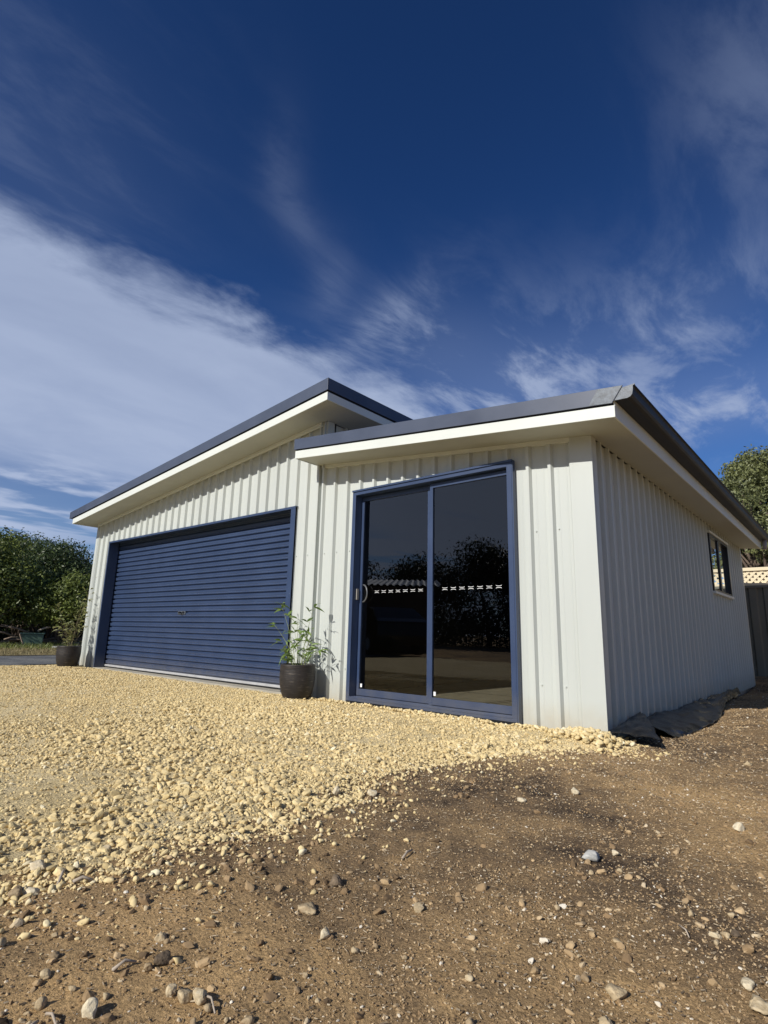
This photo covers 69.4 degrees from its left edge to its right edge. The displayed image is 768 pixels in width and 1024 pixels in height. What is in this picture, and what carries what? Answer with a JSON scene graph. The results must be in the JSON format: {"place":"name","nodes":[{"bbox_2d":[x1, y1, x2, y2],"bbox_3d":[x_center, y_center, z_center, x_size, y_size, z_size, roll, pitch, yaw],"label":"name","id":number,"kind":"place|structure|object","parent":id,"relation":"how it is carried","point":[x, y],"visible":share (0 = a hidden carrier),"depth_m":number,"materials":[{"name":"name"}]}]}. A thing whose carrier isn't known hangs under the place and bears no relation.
{"place":"outdoors","nodes":[
{"label":"outdoors","id":0,"kind":"place"},
{"bbox_2d":[0,624,31,632],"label":"timber","id":1,"kind":"object","parent":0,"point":[8,626],"visible":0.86,"depth_m":16.43,"materials":[{"name":"wood"}]},
{"bbox_2d":[0,655,79,664],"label":"path","id":2,"kind":"structure","parent":0,"point":[24,660],"depth_m":10.27,"materials":[{"name":"grey concrete"}]},
{"bbox_2d":[0,639,81,655],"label":"lawn","id":3,"kind":"structure","parent":0,"point":[40,653],"depth_m":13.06,"materials":[{"name":"green plant"}]},
{"bbox_2d":[0,622,9,639],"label":"tree","id":4,"kind":"object","parent":3,"relation":"on","point":[3,634],"visible":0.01,"depth_m":21.69,"materials":[{"name":"green plant"}]},
{"bbox_2d":[0,525,58,628],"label":"bush","id":5,"kind":"object","parent":3,"relation":"on","point":[15,584],"visible":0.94,"depth_m":16.62,"materials":[{"name":"green plant"}]},
{"bbox_2d":[21,633,44,646],"bbox_3d":[-10.323,3.745,16.241,0.620,0.400,0.520,9,-14,-31],"label":"tub","id":6,"kind":"object","parent":3,"relation":"on","point":[34,638],"visible":0.78,"depth_m":16.07,"materials":[{"name":"green plastic"}]},
{"bbox_2d":[0,527,67,642],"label":"bush","id":7,"kind":"object","parent":3,"relation":"on","point":[18,632],"visible":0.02,"depth_m":19.45,"materials":[{"name":"green plant"}]},
{"bbox_2d":[0,637,82,645],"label":"woodpile","id":8,"kind":"object","parent":3,"relation":"on","point":[46,640],"visible":0.28,"depth_m":17.22,"materials":[{"name":"brown wood"}]},
{"bbox_2d":[0,527,83,640],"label":"tree","id":9,"kind":"object","parent":3,"relation":"on","point":[17,617],"visible":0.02,"depth_m":23.68,"materials":[{"name":"green plant"}]},
{"bbox_2d":[0,535,93,643],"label":"bush","id":10,"kind":"object","parent":3,"relation":"on","point":[63,564],"visible":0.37,"depth_m":18.89,"materials":[{"name":"green plant"}]},
{"bbox_2d":[10,554,92,638],"bbox_3d":[-16.447,4.322,26.530,8.171,5.188,6.649,-9,-16,39],"label":"tree","id":11,"kind":"object","parent":3,"relation":"on","point":[45,626],"depth_m":25.45,"materials":[{"name":"green plant"}]},
{"bbox_2d":[17,565,90,645],"bbox_3d":[-9.762,2.957,17.229,2.507,2.654,2.712,-9,-16,39],"label":"bush","id":12,"kind":"object","parent":3,"relation":"on","point":[72,591],"visible":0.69,"depth_m":16.78,"materials":[{"name":"green plant"}]},
{"bbox_2d":[40,574,87,641],"bbox_3d":[-12.195,3.741,22.033,4.251,3.104,3.431,-9,-16,39],"label":"bush","id":13,"kind":"object","parent":3,"relation":"on","point":[79,633],"depth_m":21.62,"materials":[{"name":"green plant"}]},
{"bbox_2d":[0,665,650,906],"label":"driveway","id":14,"kind":"structure","parent":0,"point":[22,803],"depth_m":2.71,"materials":[{"name":"beige gravel"}]},
{"bbox_2d":[29,859,45,870],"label":"rock","id":15,"kind":"object","parent":14,"relation":"on","point":[35,865],"visible":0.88,"depth_m":1.56,"materials":[{"name":"beige stone"}]},
{"bbox_2d":[52,587,93,666],"bbox_3d":[-5.159,1.884,9.128,0.602,1.305,0.370,10,-15,-35],"label":"potted plant","id":16,"kind":"object","parent":14,"relation":"on","point":[68,655],"visible":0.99,"depth_m":9.02,"materials":[{"name":"plant"}]},
{"bbox_2d":[102,844,110,849],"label":"rock","id":17,"kind":"object","parent":14,"relation":"on","point":[108,846],"visible":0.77,"depth_m":1.71,"materials":[{"name":"beige stone"}]},
{"bbox_2d":[267,602,329,699],"bbox_3d":[-0.895,1.405,5.679,0.826,0.974,0.390,-9,-16,39],"label":"potted plant","id":18,"kind":"object","parent":14,"relation":"on","point":[297,680],"visible":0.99,"depth_m":5.51,"materials":[{"name":"ceramic"}]},
{"bbox_2d":[0,655,767,1023],"bbox_3d":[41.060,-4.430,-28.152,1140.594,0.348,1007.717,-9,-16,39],"label":"ground","id":19,"kind":"structure","parent":0,"point":[10,967],"depth_m":1.38,"materials":[{"name":"brown soil"}]},
{"bbox_2d":[0,937,6,946],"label":"rock","id":20,"kind":"object","parent":19,"relation":"on","point":[3,940],"visible":1,"depth_m":1.20,"materials":[{"name":"grey stone"}]},
{"bbox_2d":[7,885,22,897],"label":"rock","id":21,"kind":"object","parent":19,"relation":"on","point":[16,890],"visible":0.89,"depth_m":1.42,"materials":[{"name":"brown stone"}]},
{"bbox_2d":[22,887,40,895],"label":"rock","id":22,"kind":"object","parent":19,"relation":"on","point":[34,890],"visible":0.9,"depth_m":1.44,"materials":[{"name":"white stone"}]},
{"bbox_2d":[34,996,47,1010],"bbox_3d":[-0.635,0.908,1.025,0.019,0.022,0.021,1,-12,3],"label":"rock","id":23,"kind":"object","parent":19,"relation":"on","point":[41,1003],"visible":1,"depth_m":1.02,"materials":[{"name":"beige stone"}]},
{"bbox_2d":[40,968,50,978],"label":"rock","id":24,"kind":"object","parent":19,"relation":"on","point":[45,972],"visible":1,"depth_m":1.10,"materials":[{"name":"beige stone"}]},
{"bbox_2d":[45,1012,60,1023],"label":"twig","id":25,"kind":"object","parent":19,"relation":"on","point":[52,1016],"visible":1,"depth_m":0.98,"materials":[{"name":"grey wood"}]},
{"bbox_2d":[48,951,59,957],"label":"rock","id":26,"kind":"object","parent":19,"relation":"on","point":[55,954],"visible":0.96,"depth_m":1.16,"materials":[{"name":"beige stone"}]},
{"bbox_2d":[51,932,57,937],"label":"rock","id":27,"kind":"object","parent":19,"relation":"on","point":[54,935],"visible":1,"depth_m":1.24,"materials":[{"name":"beige stone"}]},
{"bbox_2d":[56,868,65,883],"bbox_3d":[-0.883,0.995,1.520,0.008,0.019,0.106,5,-13,-18],"label":"twig","id":28,"kind":"object","parent":19,"relation":"on","point":[60,876],"visible":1,"depth_m":1.50,"materials":[{"name":"grey wood"}]},
{"bbox_2d":[68,985,76,991],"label":"rock","id":29,"kind":"object","parent":19,"relation":"on","point":[72,988],"visible":1,"depth_m":1.07,"materials":[{"name":"beige stone"}]},
{"bbox_2d":[73,875,92,883],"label":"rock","id":30,"kind":"object","parent":19,"relation":"on","point":[82,877],"visible":1,"depth_m":1.50,"materials":[{"name":"grey stone"}]},
{"bbox_2d":[81,997,97,1018],"bbox_3d":[-0.529,0.896,0.998,0.027,0.038,0.024,-9,-16,39],"label":"rock","id":31,"kind":"object","parent":19,"relation":"on","point":[89,1008],"visible":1,"depth_m":0.99,"materials":[{"name":"beige stone"}]},
{"bbox_2d":[103,992,109,1000],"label":"rock","id":32,"kind":"object","parent":19,"relation":"on","point":[106,995],"visible":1,"depth_m":1.04,"materials":[{"name":"beige stone"}]},
{"bbox_2d":[111,959,136,971],"bbox_3d":[-0.533,0.926,1.137,0.012,0.013,0.050,-9,-16,39],"label":"twig","id":33,"kind":"object","parent":19,"relation":"on","point":[114,968],"visible":1,"depth_m":1.14,"materials":[{"name":"grey wood"}]},
{"bbox_2d":[143,962,152,971],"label":"rock","id":34,"kind":"object","parent":19,"relation":"on","point":[147,967],"visible":1,"depth_m":1.13,"materials":[{"name":"beige stone"}]},
{"bbox_2d":[154,932,166,941],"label":"rock","id":35,"kind":"object","parent":19,"relation":"on","point":[160,936],"visible":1,"depth_m":1.23,"materials":[{"name":"beige stone"}]},
{"bbox_2d":[153,950,170,965],"bbox_3d":[-0.462,0.932,1.153,0.033,0.027,0.032,-9,-16,39],"label":"rock","id":36,"kind":"object","parent":19,"relation":"on","point":[162,958],"visible":1,"depth_m":1.15,"materials":[{"name":"stone"}]},
{"bbox_2d":[164,938,169,944],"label":"rock","id":37,"kind":"object","parent":19,"relation":"on","point":[166,940],"visible":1,"depth_m":1.22,"materials":[{"name":"beige stone"}]},
{"bbox_2d":[165,983,176,997],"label":"rock","id":38,"kind":"object","parent":19,"relation":"on","point":[171,988],"visible":1,"depth_m":1.05,"materials":[{"name":"beige stone"}]},
{"bbox_2d":[177,989,192,1003],"bbox_3d":[-0.374,0.911,1.043,0.029,0.026,0.027,-9,-16,39],"label":"rock","id":39,"kind":"object","parent":19,"relation":"on","point":[184,996],"visible":1,"depth_m":1.04,"materials":[{"name":"beige stone"}]},
{"bbox_2d":[190,1017,195,1023],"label":"rock","id":40,"kind":"object","parent":19,"relation":"on","point":[192,1020],"visible":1,"depth_m":0.96,"materials":[{"name":"beige stone"}]},
{"bbox_2d":[193,987,206,1005],"bbox_3d":[-0.345,0.910,1.042,0.026,0.030,0.034,9,-14,-30],"label":"rock","id":41,"kind":"object","parent":19,"relation":"on","point":[199,996],"visible":1,"depth_m":1.03,"materials":[{"name":"beige stone"}]},
{"bbox_2d":[203,1003,212,1012],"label":"rock","id":42,"kind":"object","parent":19,"relation":"on","point":[208,1007],"visible":1,"depth_m":1.00,"materials":[{"name":"beige stone"}]},
{"bbox_2d":[206,994,215,1013],"bbox_3d":[-0.323,0.905,1.025,0.011,0.016,0.086,10,-15,-34],"label":"twig","id":43,"kind":"object","parent":19,"relation":"on","point":[209,997],"visible":0.78,"depth_m":1.02,"materials":[{"name":"grey wood"}]},
{"bbox_2d":[240,1015,254,1023],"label":"rock","id":44,"kind":"object","parent":19,"relation":"on","point":[248,1019],"visible":1,"depth_m":0.98,"materials":[{"name":"beige stone"}]},
{"bbox_2d":[302,972,307,978],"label":"rock","id":45,"kind":"object","parent":19,"relation":"on","point":[305,975],"visible":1,"depth_m":1.12,"materials":[{"name":"beige stone"}]},
{"bbox_2d":[297,902,315,914],"bbox_3d":[-0.192,1.000,1.402,0.053,0.018,0.047,-1,-13,10],"label":"rock","id":46,"kind":"object","parent":19,"relation":"on","point":[308,907],"visible":1,"depth_m":1.39,"materials":[{"name":"beige stone"}]},
{"bbox_2d":[320,926,329,939],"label":"rock","id":47,"kind":"object","parent":19,"relation":"on","point":[324,933],"visible":1,"depth_m":1.27,"materials":[{"name":"beige stone"}]},
{"bbox_2d":[329,874,341,886],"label":"rock","id":48,"kind":"object","parent":19,"relation":"on","point":[336,880],"visible":0.98,"depth_m":1.54,"materials":[{"name":"stone"}]},
{"bbox_2d":[333,786,339,794],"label":"rock","id":49,"kind":"object","parent":19,"relation":"on","point":[336,790],"visible":1,"depth_m":2.38,"materials":[{"name":"white stone"}]},
{"bbox_2d":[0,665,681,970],"bbox_3d":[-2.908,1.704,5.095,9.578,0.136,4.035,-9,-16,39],"label":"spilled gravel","id":50,"kind":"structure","parent":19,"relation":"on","point":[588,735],"depth_m":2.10,"materials":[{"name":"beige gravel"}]},
{"bbox_2d":[351,946,358,953],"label":"rock","id":51,"kind":"object","parent":19,"relation":"on","point":[354,950],"visible":1,"depth_m":1.22,"materials":[{"name":"beige stone"}]},
{"bbox_2d":[367,789,376,796],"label":"rock","id":52,"kind":"object","parent":19,"relation":"on","point":[370,792],"visible":0.83,"depth_m":2.39,"materials":[{"name":"beige stone"}]},
{"bbox_2d":[0,696,767,1023],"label":"stones","id":53,"kind":"object","parent":19,"relation":"on","point":[460,890],"visible":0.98,"depth_m":1.52,"materials":[{"name":"beige stone"}]},
{"bbox_2d":[0,678,767,1023],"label":"grit","id":54,"kind":"object","parent":19,"relation":"on","point":[540,898],"visible":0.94,"depth_m":1.39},
{"bbox_2d":[0,701,767,1023],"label":"pebbles","id":55,"kind":"object","parent":19,"relation":"on","point":[205,961],"visible":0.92,"depth_m":1.41,"materials":[{"name":"stone"}]},
{"bbox_2d":[0,712,767,1023],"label":"soil clods","id":56,"kind":"object","parent":19,"relation":"on","point":[144,899],"visible":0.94,"depth_m":1.48,"materials":[{"name":"brown soil"}]},
{"bbox_2d":[401,849,412,858],"bbox_3d":[0.074,1.078,1.752,0.008,0.015,0.072,-6,-14,29],"label":"twig","id":57,"kind":"object","parent":19,"relation":"on","point":[405,853],"visible":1,"depth_m":1.74,"materials":[{"name":"wood"}]},
{"bbox_2d":[70,378,767,738],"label":"shed","id":58,"kind":"structure","parent":19,"relation":"on","point":[566,560],"depth_m":6.21,"materials":[{"name":"beige metal"}]},
{"bbox_2d":[104,512,290,689],"bbox_3d":[-2.943,1.268,8.011,4.807,2.116,0.075,-9,-16,39],"label":"roller door","id":59,"kind":"structure","parent":58,"relation":"in","point":[200,603],"depth_m":7.61,"materials":[{"name":"blue metal"}]},
{"bbox_2d":[346,462,517,722],"bbox_3d":[0.397,0.712,5.085,1.820,2.088,0.147,-9,-16,39],"label":"sliding door","id":60,"kind":"structure","parent":58,"relation":"in","point":[354,692],"depth_m":5.11,"materials":[{"name":"blue metal"}]},
{"bbox_2d":[707,530,734,599],"bbox_3d":[4.710,0.770,7.801,0.100,0.835,1.340,-9,-16,39],"label":"window","id":61,"kind":"structure","parent":58,"relation":"in","point":[718,551],"depth_m":7.76,"materials":[{"name":"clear glass"}]},
{"bbox_2d":[414,902,424,913],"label":"rock","id":62,"kind":"object","parent":19,"relation":"on","point":[419,907],"visible":1,"depth_m":1.40,"materials":[{"name":"beige stone"}]},
{"bbox_2d":[465,974,473,981],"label":"rock","id":63,"kind":"object","parent":19,"relation":"on","point":[468,977],"visible":1,"depth_m":1.11,"materials":[{"name":"beige stone"}]},
{"bbox_2d":[465,1017,473,1023],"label":"rock","id":64,"kind":"object","parent":19,"relation":"on","point":[469,1020],"visible":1,"depth_m":0.99,"materials":[{"name":"beige stone"}]},
{"bbox_2d":[517,797,526,801],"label":"rock","id":65,"kind":"object","parent":19,"relation":"on","point":[519,799],"visible":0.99,"depth_m":2.33,"materials":[{"name":"beige stone"}]},
{"bbox_2d":[554,904,560,910],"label":"rock","id":66,"kind":"object","parent":19,"relation":"on","point":[557,906],"visible":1,"depth_m":1.42,"materials":[{"name":"beige stone"}]},
{"bbox_2d":[571,787,579,794],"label":"rock","id":67,"kind":"object","parent":19,"relation":"on","point":[574,790],"visible":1,"depth_m":2.46,"materials":[{"name":"beige stone"}]},
{"bbox_2d":[581,972,588,982],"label":"rock","id":68,"kind":"object","parent":19,"relation":"on","point":[584,976],"visible":1,"depth_m":1.13,"materials":[{"name":"beige stone"}]},
{"bbox_2d":[581,849,599,861],"bbox_3d":[0.651,1.082,1.742,0.049,0.034,0.054,-9,-16,39],"label":"rock","id":69,"kind":"object","parent":19,"relation":"on","point":[592,855],"visible":0.99,"depth_m":1.73,"materials":[{"name":"grey stone"}]},
{"bbox_2d":[598,1016,611,1023],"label":"rock","id":70,"kind":"object","parent":19,"relation":"on","point":[604,1020],"visible":1,"depth_m":0.99,"materials":[{"name":"beige stone"}]},
{"bbox_2d":[612,849,619,855],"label":"rock","id":71,"kind":"object","parent":19,"relation":"on","point":[615,853],"visible":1,"depth_m":1.78,"materials":[{"name":"beige stone"}]},
{"bbox_2d":[605,983,627,1000],"bbox_3d":[0.454,0.940,1.086,0.038,0.021,0.037,9,-14,-30],"label":"rock","id":72,"kind":"object","parent":19,"relation":"on","point":[615,992],"visible":1,"depth_m":1.08,"materials":[{"name":"beige stone"}]},
{"bbox_2d":[613,937,621,943],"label":"rock","id":73,"kind":"object","parent":19,"relation":"on","point":[616,940],"visible":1,"depth_m":1.26,"materials":[{"name":"beige stone"}]},
{"bbox_2d":[610,712,659,739],"bbox_3d":[1.759,1.525,3.988,0.320,0.082,0.943,-3,-13,20],"label":"plastic sheet","id":74,"kind":"object","parent":19,"relation":"on","point":[639,724],"visible":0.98,"depth_m":3.81,"materials":[{"name":"black plastic"}]},
{"bbox_2d":[688,909,693,916],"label":"rock","id":75,"kind":"object","parent":19,"relation":"on","point":[690,913],"visible":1,"depth_m":1.38,"materials":[{"name":"beige stone"}]},
{"bbox_2d":[647,687,740,737],"bbox_3d":[3.498,2.023,5.806,0.344,0.110,4.660,-9,-16,39],"label":"plastic sheet","id":76,"kind":"object","parent":19,"relation":"on","point":[690,718],"visible":0.99,"depth_m":4.86,"materials":[{"name":"black plastic"}]},
{"bbox_2d":[708,931,721,938],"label":"rock","id":77,"kind":"object","parent":19,"relation":"on","point":[714,935],"visible":1,"depth_m":1.28,"materials":[{"name":"beige stone"}]},
{"bbox_2d":[720,931,730,938],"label":"rock","id":78,"kind":"object","parent":19,"relation":"on","point":[725,934],"visible":1,"depth_m":1.28,"materials":[{"name":"beige stone"}]},
{"bbox_2d":[727,912,734,917],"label":"rock","id":79,"kind":"object","parent":19,"relation":"on","point":[731,914],"visible":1,"depth_m":1.39,"materials":[{"name":"beige stone"}]},
{"bbox_2d":[731,929,740,937],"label":"rock","id":80,"kind":"object","parent":19,"relation":"on","point":[735,933],"visible":1,"depth_m":1.28,"materials":[{"name":"brown stone"}]},
{"bbox_2d":[732,822,744,831],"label":"rock","id":81,"kind":"object","parent":19,"relation":"on","point":[738,826],"visible":0.98,"depth_m":2.01,"materials":[{"name":"beige stone"}]},
{"bbox_2d":[718,444,767,582],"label":"tree","id":82,"kind":"object","parent":19,"relation":"on","point":[747,486],"visible":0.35,"depth_m":13.77,"materials":[{"name":"green plant"}]},
{"bbox_2d":[720,479,767,582],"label":"tree","id":83,"kind":"object","parent":19,"relation":"on","point":[755,514],"depth_m":17.20,"materials":[{"name":"green plant"}]},
{"bbox_2d":[741,977,754,990],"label":"rock","id":84,"kind":"object","parent":19,"relation":"on","point":[747,983],"visible":1,"depth_m":1.10,"materials":[{"name":"beige stone"}]},
{"bbox_2d":[742,567,767,676],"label":"fence","id":85,"kind":"object","parent":19,"relation":"on","point":[756,593],"visible":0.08,"depth_m":9.94,"materials":[{"name":"grey metal"}]},
{"bbox_2d":[749,994,767,1014],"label":"rock","id":86,"kind":"object","parent":19,"relation":"on","point":[758,1004],"visible":1,"depth_m":1.03,"materials":[{"name":"beige stone"}]},
{"bbox_2d":[0,0,767,563],"label":"sky","id":87,"kind":"structure","parent":0,"point":[213,213],"materials":[{"name":"blue"}]}
]}

